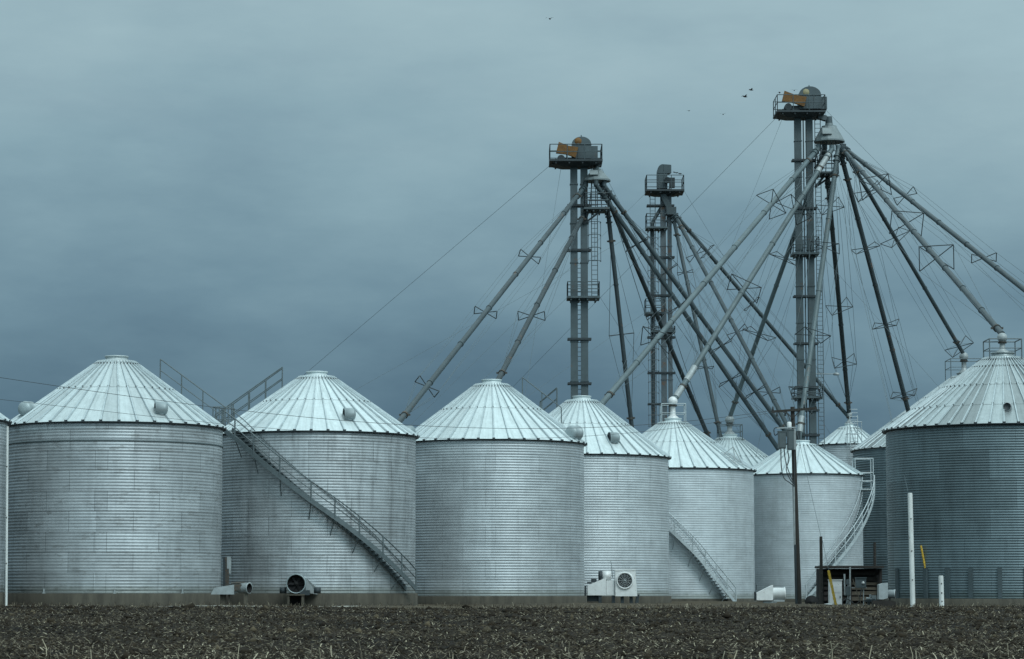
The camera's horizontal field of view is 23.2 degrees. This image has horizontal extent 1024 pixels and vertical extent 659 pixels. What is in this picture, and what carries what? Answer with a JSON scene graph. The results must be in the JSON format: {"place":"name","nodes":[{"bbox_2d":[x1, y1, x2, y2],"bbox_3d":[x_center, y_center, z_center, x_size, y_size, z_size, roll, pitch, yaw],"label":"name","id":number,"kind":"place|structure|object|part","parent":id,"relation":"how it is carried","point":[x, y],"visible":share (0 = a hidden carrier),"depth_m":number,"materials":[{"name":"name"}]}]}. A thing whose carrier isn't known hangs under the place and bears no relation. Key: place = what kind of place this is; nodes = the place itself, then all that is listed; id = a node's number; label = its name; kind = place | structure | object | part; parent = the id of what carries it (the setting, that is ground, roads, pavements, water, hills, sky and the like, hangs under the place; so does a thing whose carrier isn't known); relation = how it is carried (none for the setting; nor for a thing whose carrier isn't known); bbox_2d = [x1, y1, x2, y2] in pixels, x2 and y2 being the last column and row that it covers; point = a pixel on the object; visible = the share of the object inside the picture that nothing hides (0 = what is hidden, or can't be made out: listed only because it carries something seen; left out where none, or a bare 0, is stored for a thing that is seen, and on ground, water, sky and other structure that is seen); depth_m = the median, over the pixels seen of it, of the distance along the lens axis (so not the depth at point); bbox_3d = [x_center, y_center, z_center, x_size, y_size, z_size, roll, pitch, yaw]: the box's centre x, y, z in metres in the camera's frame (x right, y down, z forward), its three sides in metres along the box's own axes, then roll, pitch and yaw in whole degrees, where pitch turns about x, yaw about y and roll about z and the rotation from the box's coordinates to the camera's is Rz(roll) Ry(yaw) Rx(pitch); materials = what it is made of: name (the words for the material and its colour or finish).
{"place":"outdoors","nodes":[
{"label":"outdoors","id":0,"kind":"place"},
{"bbox_2d":[0,605,1023,658],"bbox_3d":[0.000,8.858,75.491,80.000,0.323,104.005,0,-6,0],"label":"field","id":1,"kind":"structure","parent":0,"point":[586,632],"depth_m":55.24,"materials":[{"name":"soil"}]},
{"bbox_2d":[6,639,1014,658],"bbox_3d":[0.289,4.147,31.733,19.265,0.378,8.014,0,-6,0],"label":"standing stubble","id":2,"kind":"object","parent":1,"relation":"on","point":[320,654],"visible":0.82,"depth_m":32.77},
{"bbox_2d":[1,601,1020,608],"bbox_3d":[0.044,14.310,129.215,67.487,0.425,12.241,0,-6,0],"label":"dry weeds","id":3,"kind":"object","parent":1,"relation":"on","point":[494,605],"visible":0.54,"depth_m":128.48,"materials":[{"name":"brown plant"}]},
{"bbox_2d":[0,603,1023,658],"bbox_3d":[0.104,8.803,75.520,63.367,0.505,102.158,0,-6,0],"label":"soil clods","id":4,"kind":"object","parent":1,"relation":"on","point":[666,613],"visible":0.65,"depth_m":61.45,"materials":[{"name":"brown soil"}]},
{"bbox_2d":[0,605,1023,658],"bbox_3d":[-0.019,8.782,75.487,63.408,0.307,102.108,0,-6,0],"label":"crop residue","id":5,"kind":"object","parent":1,"relation":"on","point":[1013,651],"visible":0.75,"depth_m":49.20},
{"bbox_2d":[0,0,1023,455],"label":"sky","id":6,"kind":"structure","parent":0,"point":[224,193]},
{"bbox_2d":[197,601,906,608],"bbox_3d":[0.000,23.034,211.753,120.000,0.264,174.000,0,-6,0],"label":"yard","id":7,"kind":"structure","parent":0,"point":[708,603],"depth_m":146.64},
{"bbox_2d":[0,413,11,605],"bbox_3d":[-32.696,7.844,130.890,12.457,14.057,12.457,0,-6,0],"label":"grain bin","id":8,"kind":"object","parent":7,"relation":"on","point":[5,421],"visible":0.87,"depth_m":130.49,"materials":[{"name":"metal"}]},
{"bbox_2d":[5,426,8,605],"bbox_3d":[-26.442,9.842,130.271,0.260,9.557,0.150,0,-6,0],"label":"white post","id":9,"kind":"object","parent":7,"relation":"on","point":[6,533],"visible":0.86,"depth_m":130.18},
{"bbox_2d":[4,355,226,605],"bbox_3d":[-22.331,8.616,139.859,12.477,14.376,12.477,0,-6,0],"label":"grain bin","id":10,"kind":"object","parent":7,"relation":"on","point":[111,507],"visible":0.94,"depth_m":134.75,"materials":[{"name":"metal"}]},
{"bbox_2d":[222,557,231,585],"bbox_3d":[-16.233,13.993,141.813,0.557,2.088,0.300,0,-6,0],"label":"control panel","id":11,"kind":"object","parent":10,"relation":"attached to","point":[226,566],"visible":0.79,"depth_m":141.70,"materials":[{"name":"grey paint"}]},
{"bbox_2d":[30,605,360,606],"bbox_3d":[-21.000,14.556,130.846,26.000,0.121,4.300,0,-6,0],"label":"gravel apron","id":12,"kind":"object","parent":7,"relation":"on","point":[229,605],"visible":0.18,"depth_m":130.62,"materials":[{"name":"grey gravel"}]},
{"bbox_2d":[211,582,252,605],"bbox_3d":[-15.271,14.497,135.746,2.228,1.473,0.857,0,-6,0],"label":"aeration fan","id":13,"kind":"object","parent":7,"relation":"on","point":[245,589],"visible":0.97,"depth_m":135.57},
{"bbox_2d":[280,574,320,605],"bbox_3d":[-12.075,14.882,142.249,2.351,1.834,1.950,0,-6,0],"label":"aeration fan","id":14,"kind":"object","parent":7,"relation":"on","point":[298,586],"visible":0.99,"depth_m":141.82},
{"bbox_2d":[214,367,419,605],"bbox_3d":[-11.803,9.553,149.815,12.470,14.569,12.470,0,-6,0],"label":"grain bin","id":15,"kind":"object","parent":7,"relation":"on","point":[273,539],"visible":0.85,"depth_m":144.68,"materials":[{"name":"metal"}]},
{"bbox_2d":[212,406,416,590],"bbox_3d":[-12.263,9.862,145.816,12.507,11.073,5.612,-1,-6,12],"label":"staircase","id":16,"kind":"structure","parent":15,"relation":"attached to","point":[251,449],"depth_m":144.15,"materials":[{"name":"metal"}]},
{"bbox_2d":[406,377,586,604],"bbox_3d":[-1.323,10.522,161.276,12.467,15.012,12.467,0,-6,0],"label":"grain bin","id":17,"kind":"object","parent":7,"relation":"on","point":[499,516],"visible":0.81,"depth_m":156.02,"materials":[{"name":"metal"}]},
{"bbox_2d":[549,135,610,398],"bbox_3d":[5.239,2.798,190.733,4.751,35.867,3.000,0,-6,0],"label":"elevator tower","id":18,"kind":"structure","parent":7,"relation":"on","point":[581,151],"depth_m":191.25,"materials":[{"name":"metal"}]},
{"bbox_2d":[304,166,548,374],"bbox_3d":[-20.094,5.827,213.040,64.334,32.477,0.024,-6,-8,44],"label":"guy wire","id":19,"kind":"object","parent":18,"relation":"attached to","point":[432,265],"visible":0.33,"depth_m":200.66,"materials":[{"name":"metal"}]},
{"bbox_2d":[397,181,587,422],"bbox_3d":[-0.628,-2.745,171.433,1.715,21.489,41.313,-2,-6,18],"label":"grain spout","id":20,"kind":"object","parent":18,"relation":"attached to","point":[404,414],"visible":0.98,"depth_m":167.69,"materials":[{"name":"metal"}]},
{"bbox_2d":[496,213,585,378],"bbox_3d":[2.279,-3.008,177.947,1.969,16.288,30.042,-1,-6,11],"label":"grain spout","id":21,"kind":"object","parent":18,"relation":"attached to","point":[501,372],"visible":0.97,"depth_m":174.74,"materials":[{"name":"metal"}]},
{"bbox_2d":[525,170,560,393],"bbox_3d":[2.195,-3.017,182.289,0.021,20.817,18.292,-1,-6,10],"label":"guy wire","id":22,"kind":"object","parent":18,"relation":"attached to","point":[542,284],"visible":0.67,"depth_m":182.78,"materials":[{"name":"metal"}]},
{"bbox_2d":[605,210,634,427],"bbox_3d":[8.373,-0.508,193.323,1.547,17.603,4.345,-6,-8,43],"label":"grain spout","id":23,"kind":"object","parent":18,"relation":"attached to","point":[613,261],"visible":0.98,"depth_m":193.14,"materials":[{"name":"metal"}]},
{"bbox_2d":[600,182,710,437],"bbox_3d":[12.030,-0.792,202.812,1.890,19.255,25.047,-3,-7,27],"label":"grain spout","id":24,"kind":"object","parent":18,"relation":"attached to","point":[672,352],"visible":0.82,"depth_m":202.32,"materials":[{"name":"metal"}]},
{"bbox_2d":[609,183,741,436],"bbox_3d":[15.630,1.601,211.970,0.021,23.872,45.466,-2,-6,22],"label":"guy wire","id":25,"kind":"object","parent":18,"relation":"attached to","point":[679,317],"visible":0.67,"depth_m":209.12,"materials":[{"name":"metal"}]},
{"bbox_2d":[593,180,778,450],"bbox_3d":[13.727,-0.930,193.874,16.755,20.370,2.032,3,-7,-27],"label":"grain spout","id":26,"kind":"object","parent":18,"relation":"attached to","point":[616,214],"visible":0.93,"depth_m":193.56,"materials":[{"name":"metal"}]},
{"bbox_2d":[601,181,786,436],"bbox_3d":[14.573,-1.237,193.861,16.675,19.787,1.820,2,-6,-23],"label":"grain spout","id":27,"kind":"object","parent":18,"relation":"attached to","point":[623,211],"visible":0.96,"depth_m":193.67,"materials":[{"name":"metal"}]},
{"bbox_2d":[539,387,671,603],"bbox_3d":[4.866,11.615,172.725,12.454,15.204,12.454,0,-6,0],"label":"grain bin","id":28,"kind":"object","parent":7,"relation":"on","point":[626,501],"visible":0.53,"depth_m":167.89,"materials":[{"name":"metal"}]},
{"bbox_2d":[584,561,639,602],"bbox_3d":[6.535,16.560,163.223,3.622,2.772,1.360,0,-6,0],"label":"fan heater","id":29,"kind":"object","parent":7,"relation":"on","point":[622,584],"visible":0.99,"depth_m":162.81,"materials":[{"name":"white paint"}]},
{"bbox_2d":[644,164,683,426],"bbox_3d":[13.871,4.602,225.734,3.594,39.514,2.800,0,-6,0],"label":"elevator tower","id":30,"kind":"structure","parent":7,"relation":"on","point":[666,207],"depth_m":226.34,"materials":[{"name":"metal"}]},
{"bbox_2d":[359,229,642,387],"bbox_3d":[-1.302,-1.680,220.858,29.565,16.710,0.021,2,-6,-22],"label":"guy wire","id":31,"kind":"object","parent":30,"relation":"attached to","point":[486,316],"visible":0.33,"depth_m":219.80,"materials":[{"name":"metal"}]},
{"bbox_2d":[417,241,596,418],"bbox_3d":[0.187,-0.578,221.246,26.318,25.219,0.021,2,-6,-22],"label":"guy wire","id":32,"kind":"object","parent":30,"relation":"attached to","point":[494,342],"visible":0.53,"depth_m":220.47,"materials":[{"name":"metal"}]},
{"bbox_2d":[671,216,722,436],"bbox_3d":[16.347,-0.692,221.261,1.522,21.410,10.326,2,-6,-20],"label":"grain spout","id":33,"kind":"object","parent":30,"relation":"attached to","point":[685,271],"visible":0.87,"depth_m":220.89,"materials":[{"name":"metal"}]},
{"bbox_2d":[673,214,788,428],"bbox_3d":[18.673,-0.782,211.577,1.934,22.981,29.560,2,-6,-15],"label":"grain spout","id":34,"kind":"object","parent":30,"relation":"attached to","point":[680,226],"visible":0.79,"depth_m":210.64,"materials":[{"name":"metal"}]},
{"bbox_2d":[684,191,829,432],"bbox_3d":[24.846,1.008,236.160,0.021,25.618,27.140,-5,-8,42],"label":"guy wire","id":35,"kind":"object","parent":30,"relation":"attached to","point":[746,294],"visible":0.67,"depth_m":232.37,"materials":[{"name":"metal"}]},
{"bbox_2d":[676,213,847,416],"bbox_3d":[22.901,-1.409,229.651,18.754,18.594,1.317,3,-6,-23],"label":"grain spout","id":36,"kind":"object","parent":30,"relation":"attached to","point":[769,324],"visible":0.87,"depth_m":229.28,"materials":[{"name":"metal"}]},
{"bbox_2d":[642,396,756,601],"bbox_3d":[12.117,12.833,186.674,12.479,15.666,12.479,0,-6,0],"label":"grain bin","id":37,"kind":"object","parent":7,"relation":"on","point":[711,495],"visible":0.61,"depth_m":181.51,"materials":[{"name":"metal"}]},
{"bbox_2d":[669,513,736,600],"bbox_3d":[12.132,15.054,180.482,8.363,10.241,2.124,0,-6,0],"label":"staircase","id":38,"kind":"structure","parent":37,"relation":"attached to","point":[698,559],"depth_m":179.75,"materials":[{"name":"metal"}]},
{"bbox_2d":[714,416,768,466],"bbox_3d":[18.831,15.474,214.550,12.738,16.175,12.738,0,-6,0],"label":"grain bin","id":39,"kind":"object","parent":7,"relation":"on","point":[746,451],"visible":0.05,"depth_m":213.46,"materials":[{"name":"metal"}]},
{"bbox_2d":[754,585,785,602],"bbox_3d":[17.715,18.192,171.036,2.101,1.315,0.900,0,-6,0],"label":"aeration fan","id":40,"kind":"object","parent":7,"relation":"on","point":[769,593],"visible":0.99,"depth_m":170.65},
{"bbox_2d":[771,403,816,603],"bbox_3d":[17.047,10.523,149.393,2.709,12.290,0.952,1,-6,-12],"label":"utility pole","id":41,"kind":"object","parent":7,"relation":"on","point":[792,437],"visible":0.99,"depth_m":149.44,"materials":[{"name":"brown wood"}]},
{"bbox_2d":[0,377,771,428],"bbox_3d":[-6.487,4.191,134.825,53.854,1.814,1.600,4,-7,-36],"label":"power line","id":42,"kind":"object","parent":41,"relation":"attached to","point":[386,423],"visible":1,"depth_m":135.87,"materials":[{"name":"black metal"}]},
{"bbox_2d":[0,399,775,438],"bbox_3d":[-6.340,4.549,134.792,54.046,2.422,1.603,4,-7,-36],"label":"power line","id":43,"kind":"object","parent":41,"relation":"attached to","point":[373,435],"visible":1,"depth_m":134.64,"materials":[{"name":"black metal"}]},
{"bbox_2d":[795,424,820,535],"bbox_3d":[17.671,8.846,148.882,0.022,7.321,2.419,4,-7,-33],"label":"guy wire","id":44,"kind":"object","parent":41,"relation":"attached to","point":[808,481],"visible":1,"depth_m":148.83,"materials":[{"name":"metal"}]},
{"bbox_2d":[753,440,864,601],"bbox_3d":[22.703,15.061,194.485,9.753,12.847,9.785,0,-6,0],"label":"grain bin","id":45,"kind":"object","parent":7,"relation":"on","point":[834,483],"visible":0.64,"depth_m":190.53,"materials":[{"name":"metal"}]},
{"bbox_2d":[805,458,874,598],"bbox_3d":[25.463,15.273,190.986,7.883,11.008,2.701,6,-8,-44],"label":"staircase","id":46,"kind":"structure","parent":45,"relation":"attached to","point":[835,556],"depth_m":190.53,"materials":[{"name":"metal"}]},
{"bbox_2d":[773,85,844,449],"bbox_3d":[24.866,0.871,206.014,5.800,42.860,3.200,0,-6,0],"label":"elevator tower","id":47,"kind":"structure","parent":7,"relation":"on","point":[811,103],"depth_m":206.62,"materials":[{"name":"metal"}]},
{"bbox_2d":[513,116,777,386],"bbox_3d":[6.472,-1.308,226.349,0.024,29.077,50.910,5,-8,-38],"label":"guy wire","id":48,"kind":"object","parent":47,"relation":"attached to","point":[647,249],"visible":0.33,"depth_m":216.74,"materials":[{"name":"metal"}]},
{"bbox_2d":[600,144,820,404],"bbox_3d":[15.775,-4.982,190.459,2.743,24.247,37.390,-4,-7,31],"label":"grain spout","id":49,"kind":"object","parent":47,"relation":"attached to","point":[610,393],"visible":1,"depth_m":188.02,"materials":[{"name":"metal"}]},
{"bbox_2d":[663,120,781,418],"bbox_3d":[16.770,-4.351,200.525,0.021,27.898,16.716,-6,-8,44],"label":"guy wire","id":50,"kind":"object","parent":47,"relation":"attached to","point":[724,264],"visible":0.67,"depth_m":200.90,"materials":[{"name":"metal"}]},
{"bbox_2d":[673,145,834,399],"bbox_3d":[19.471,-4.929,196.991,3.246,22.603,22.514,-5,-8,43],"label":"grain spout","id":51,"kind":"object","parent":47,"relation":"attached to","point":[692,371],"visible":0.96,"depth_m":196.32,"materials":[{"name":"grey paint"}]},
{"bbox_2d":[728,144,825,415],"bbox_3d":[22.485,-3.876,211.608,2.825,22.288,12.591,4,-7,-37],"label":"grain spout","id":52,"kind":"object","parent":47,"relation":"attached to","point":[765,315],"visible":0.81,"depth_m":212.13,"materials":[{"name":"metal"}]},
{"bbox_2d":[755,182,815,457],"bbox_3d":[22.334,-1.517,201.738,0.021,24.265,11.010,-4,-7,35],"label":"guy wire","id":53,"kind":"object","parent":47,"relation":"attached to","point":[785,320],"visible":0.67,"depth_m":201.44,"materials":[{"name":"metal"}]},
{"bbox_2d":[788,145,840,439],"bbox_3d":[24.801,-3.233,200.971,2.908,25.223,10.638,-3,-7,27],"label":"grain spout","id":54,"kind":"object","parent":47,"relation":"attached to","point":[800,423],"visible":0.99,"depth_m":200.55,"materials":[{"name":"grey paint"}]},
{"bbox_2d":[816,176,856,412],"bbox_3d":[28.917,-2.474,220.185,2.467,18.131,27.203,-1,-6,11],"label":"grain spout","id":55,"kind":"object","parent":47,"relation":"attached to","point":[847,394],"visible":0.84,"depth_m":220.51,"materials":[{"name":"metal"}]},
{"bbox_2d":[837,170,892,421],"bbox_3d":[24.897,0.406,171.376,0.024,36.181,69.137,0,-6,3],"label":"guy wire","id":56,"kind":"object","parent":47,"relation":"attached to","point":[866,302],"visible":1,"depth_m":177.11,"materials":[{"name":"metal"}]},
{"bbox_2d":[825,113,912,389],"bbox_3d":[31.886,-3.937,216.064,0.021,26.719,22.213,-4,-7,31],"label":"guy wire","id":57,"kind":"object","parent":47,"relation":"attached to","point":[887,310],"visible":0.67,"depth_m":217.42,"materials":[{"name":"metal"}]},
{"bbox_2d":[835,180,907,489],"bbox_3d":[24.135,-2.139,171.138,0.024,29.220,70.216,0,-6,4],"label":"guy wire","id":58,"kind":"object","parent":47,"relation":"attached to","point":[868,322],"visible":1,"depth_m":165.65,"materials":[{"name":"metal"}]},
{"bbox_2d":[839,175,918,400],"bbox_3d":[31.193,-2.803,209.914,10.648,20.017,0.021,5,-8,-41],"label":"guy wire","id":59,"kind":"object","parent":47,"relation":"attached to","point":[878,286],"visible":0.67,"depth_m":209.71,"materials":[{"name":"metal"}]},
{"bbox_2d":[829,264,938,386],"bbox_3d":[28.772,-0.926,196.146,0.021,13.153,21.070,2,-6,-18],"label":"guy wire","id":60,"kind":"object","parent":47,"relation":"attached to","point":[886,328],"visible":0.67,"depth_m":194.97,"materials":[{"name":"metal"}]},
{"bbox_2d":[826,110,1016,303],"bbox_3d":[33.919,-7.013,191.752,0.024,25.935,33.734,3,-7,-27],"label":"guy wire","id":61,"kind":"object","parent":47,"relation":"attached to","point":[941,227],"visible":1,"depth_m":192.49,"materials":[{"name":"metal"}]},
{"bbox_2d":[844,144,1023,305],"bbox_3d":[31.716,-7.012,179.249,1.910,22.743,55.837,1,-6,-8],"label":"grain spout","id":62,"kind":"object","parent":47,"relation":"attached to","point":[986,259],"visible":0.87,"depth_m":180.70,"materials":[{"name":"metal"}]},
{"bbox_2d":[805,595,817,603],"bbox_3d":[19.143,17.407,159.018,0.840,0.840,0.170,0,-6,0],"label":"rubber tyre","id":63,"kind":"object","parent":7,"relation":"on","point":[811,599],"visible":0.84,"depth_m":159.01,"materials":[{"name":"black rubber"}]},
{"bbox_2d":[819,537,822,603],"bbox_3d":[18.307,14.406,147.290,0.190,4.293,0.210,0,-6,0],"label":"wooden post","id":64,"kind":"object","parent":7,"relation":"on","point":[821,567],"visible":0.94,"depth_m":147.25,"materials":[{"name":"brown wood"}]},
{"bbox_3d":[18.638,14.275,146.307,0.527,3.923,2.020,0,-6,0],"label":"guy wire","id":65,"kind":"object","parent":64,"relation":"attached to","visible":0},
{"bbox_2d":[827,570,836,604],"bbox_3d":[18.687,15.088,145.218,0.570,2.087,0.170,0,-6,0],"label":"guy guard","id":66,"kind":"object","parent":65,"relation":"attached to","point":[832,587],"visible":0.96,"depth_m":145.17,"materials":[{"name":"yellow plastic"}]},
{"bbox_2d":[828,579,842,603],"bbox_3d":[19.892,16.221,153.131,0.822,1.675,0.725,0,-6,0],"label":"electric cabinet","id":67,"kind":"object","parent":7,"relation":"on","point":[837,584],"visible":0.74,"depth_m":152.84,"materials":[{"name":"grey metal"}]},
{"bbox_3d":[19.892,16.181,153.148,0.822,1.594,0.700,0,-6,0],"label":"cabinet door","id":68,"kind":"part","parent":67,"relation":"part of","materials":[{"name":"white paint"}]},
{"bbox_2d":[817,409,869,466],"bbox_3d":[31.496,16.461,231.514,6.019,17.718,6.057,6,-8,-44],"label":"grain bin","id":69,"kind":"object","parent":7,"relation":"on","point":[841,442],"visible":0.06,"depth_m":229.85,"materials":[{"name":"metal"}]},
{"bbox_2d":[844,574,849,604],"bbox_3d":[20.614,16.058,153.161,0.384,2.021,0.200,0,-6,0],"label":"pipe riser","id":70,"kind":"object","parent":7,"relation":"on","point":[847,590],"visible":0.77,"depth_m":153.09,"materials":[{"name":"grey paint"}]},
{"bbox_2d":[815,566,883,603],"bbox_3d":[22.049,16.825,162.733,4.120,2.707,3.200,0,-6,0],"label":"timber shed","id":71,"kind":"structure","parent":7,"relation":"on","point":[873,578],"depth_m":162.24,"materials":[{"name":"brown wood"}]},
{"bbox_2d":[849,567,866,604],"bbox_3d":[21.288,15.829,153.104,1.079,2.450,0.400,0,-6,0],"label":"meter stand","id":72,"kind":"object","parent":7,"relation":"on","point":[860,582],"visible":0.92,"depth_m":153.03,"materials":[{"name":"white paint"}]},
{"bbox_2d":[842,588,861,604],"bbox_3d":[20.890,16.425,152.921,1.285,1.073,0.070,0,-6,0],"label":"cable","id":73,"kind":"object","parent":72,"relation":"hanging from","point":[851,601],"visible":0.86,"depth_m":152.88,"materials":[{"name":"black rubber"}]},
{"bbox_2d":[863,594,875,604],"bbox_3d":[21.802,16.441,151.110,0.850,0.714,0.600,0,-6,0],"label":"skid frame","id":74,"kind":"object","parent":7,"relation":"on","point":[869,599],"visible":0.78,"depth_m":150.99,"materials":[{"name":"metal"}]},
{"bbox_2d":[873,542,875,568],"bbox_3d":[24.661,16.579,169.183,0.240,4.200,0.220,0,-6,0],"label":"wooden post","id":75,"kind":"object","parent":7,"relation":"on","point":[874,553],"visible":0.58,"depth_m":169.25,"materials":[{"name":"wood"}]},
{"bbox_2d":[872,583,895,606],"bbox_3d":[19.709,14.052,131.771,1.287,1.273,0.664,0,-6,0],"label":"aeration fan","id":76,"kind":"object","parent":7,"relation":"on","point":[883,592],"visible":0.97,"depth_m":131.47},
{"bbox_2d":[908,493,914,606],"bbox_3d":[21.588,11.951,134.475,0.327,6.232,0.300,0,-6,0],"label":"white post","id":77,"kind":"object","parent":7,"relation":"on","point":[911,549],"visible":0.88,"depth_m":134.39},
{"bbox_2d":[850,352,981,599],"bbox_3d":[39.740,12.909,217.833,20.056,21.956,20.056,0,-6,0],"label":"grain bin","id":78,"kind":"object","parent":7,"relation":"on","point":[873,445],"visible":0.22,"depth_m":213.41,"materials":[{"name":"metal"}]},
{"bbox_2d":[840,151,916,411],"bbox_3d":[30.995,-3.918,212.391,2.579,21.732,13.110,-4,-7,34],"label":"grain spout","id":79,"kind":"object","parent":78,"relation":"attached to","point":[904,397],"visible":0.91,"depth_m":212.41,"materials":[{"name":"metal"}]},
{"bbox_2d":[843,154,973,357],"bbox_3d":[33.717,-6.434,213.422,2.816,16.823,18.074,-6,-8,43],"label":"grain spout","id":80,"kind":"object","parent":78,"relation":"attached to","point":[917,275],"visible":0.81,"depth_m":213.66,"materials":[{"name":"metal"}]},
{"bbox_2d":[938,576,943,605],"bbox_3d":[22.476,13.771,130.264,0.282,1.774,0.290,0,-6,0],"label":"white post","id":81,"kind":"object","parent":7,"relation":"on","point":[941,591],"visible":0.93,"depth_m":130.18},
{"bbox_2d":[882,333,1023,606],"bbox_3d":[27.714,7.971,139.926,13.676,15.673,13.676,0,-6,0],"label":"grain bin","id":82,"kind":"object","parent":7,"relation":"on","point":[955,451],"visible":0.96,"depth_m":134.71,"materials":[{"name":"metal"}]},
{"bbox_2d":[840,144,1004,333],"bbox_3d":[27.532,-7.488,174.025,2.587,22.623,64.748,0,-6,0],"label":"grain spout","id":83,"kind":"object","parent":82,"relation":"attached to","point":[995,327],"visible":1,"depth_m":167.27,"materials":[{"name":"metal"}]},
{"bbox_2d":[920,545,925,567],"bbox_3d":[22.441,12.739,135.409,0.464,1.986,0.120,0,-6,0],"label":"guy guard","id":84,"kind":"object","parent":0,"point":[922,556],"visible":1,"depth_m":135.41,"materials":[{"name":"yellow plastic"}]}
]}

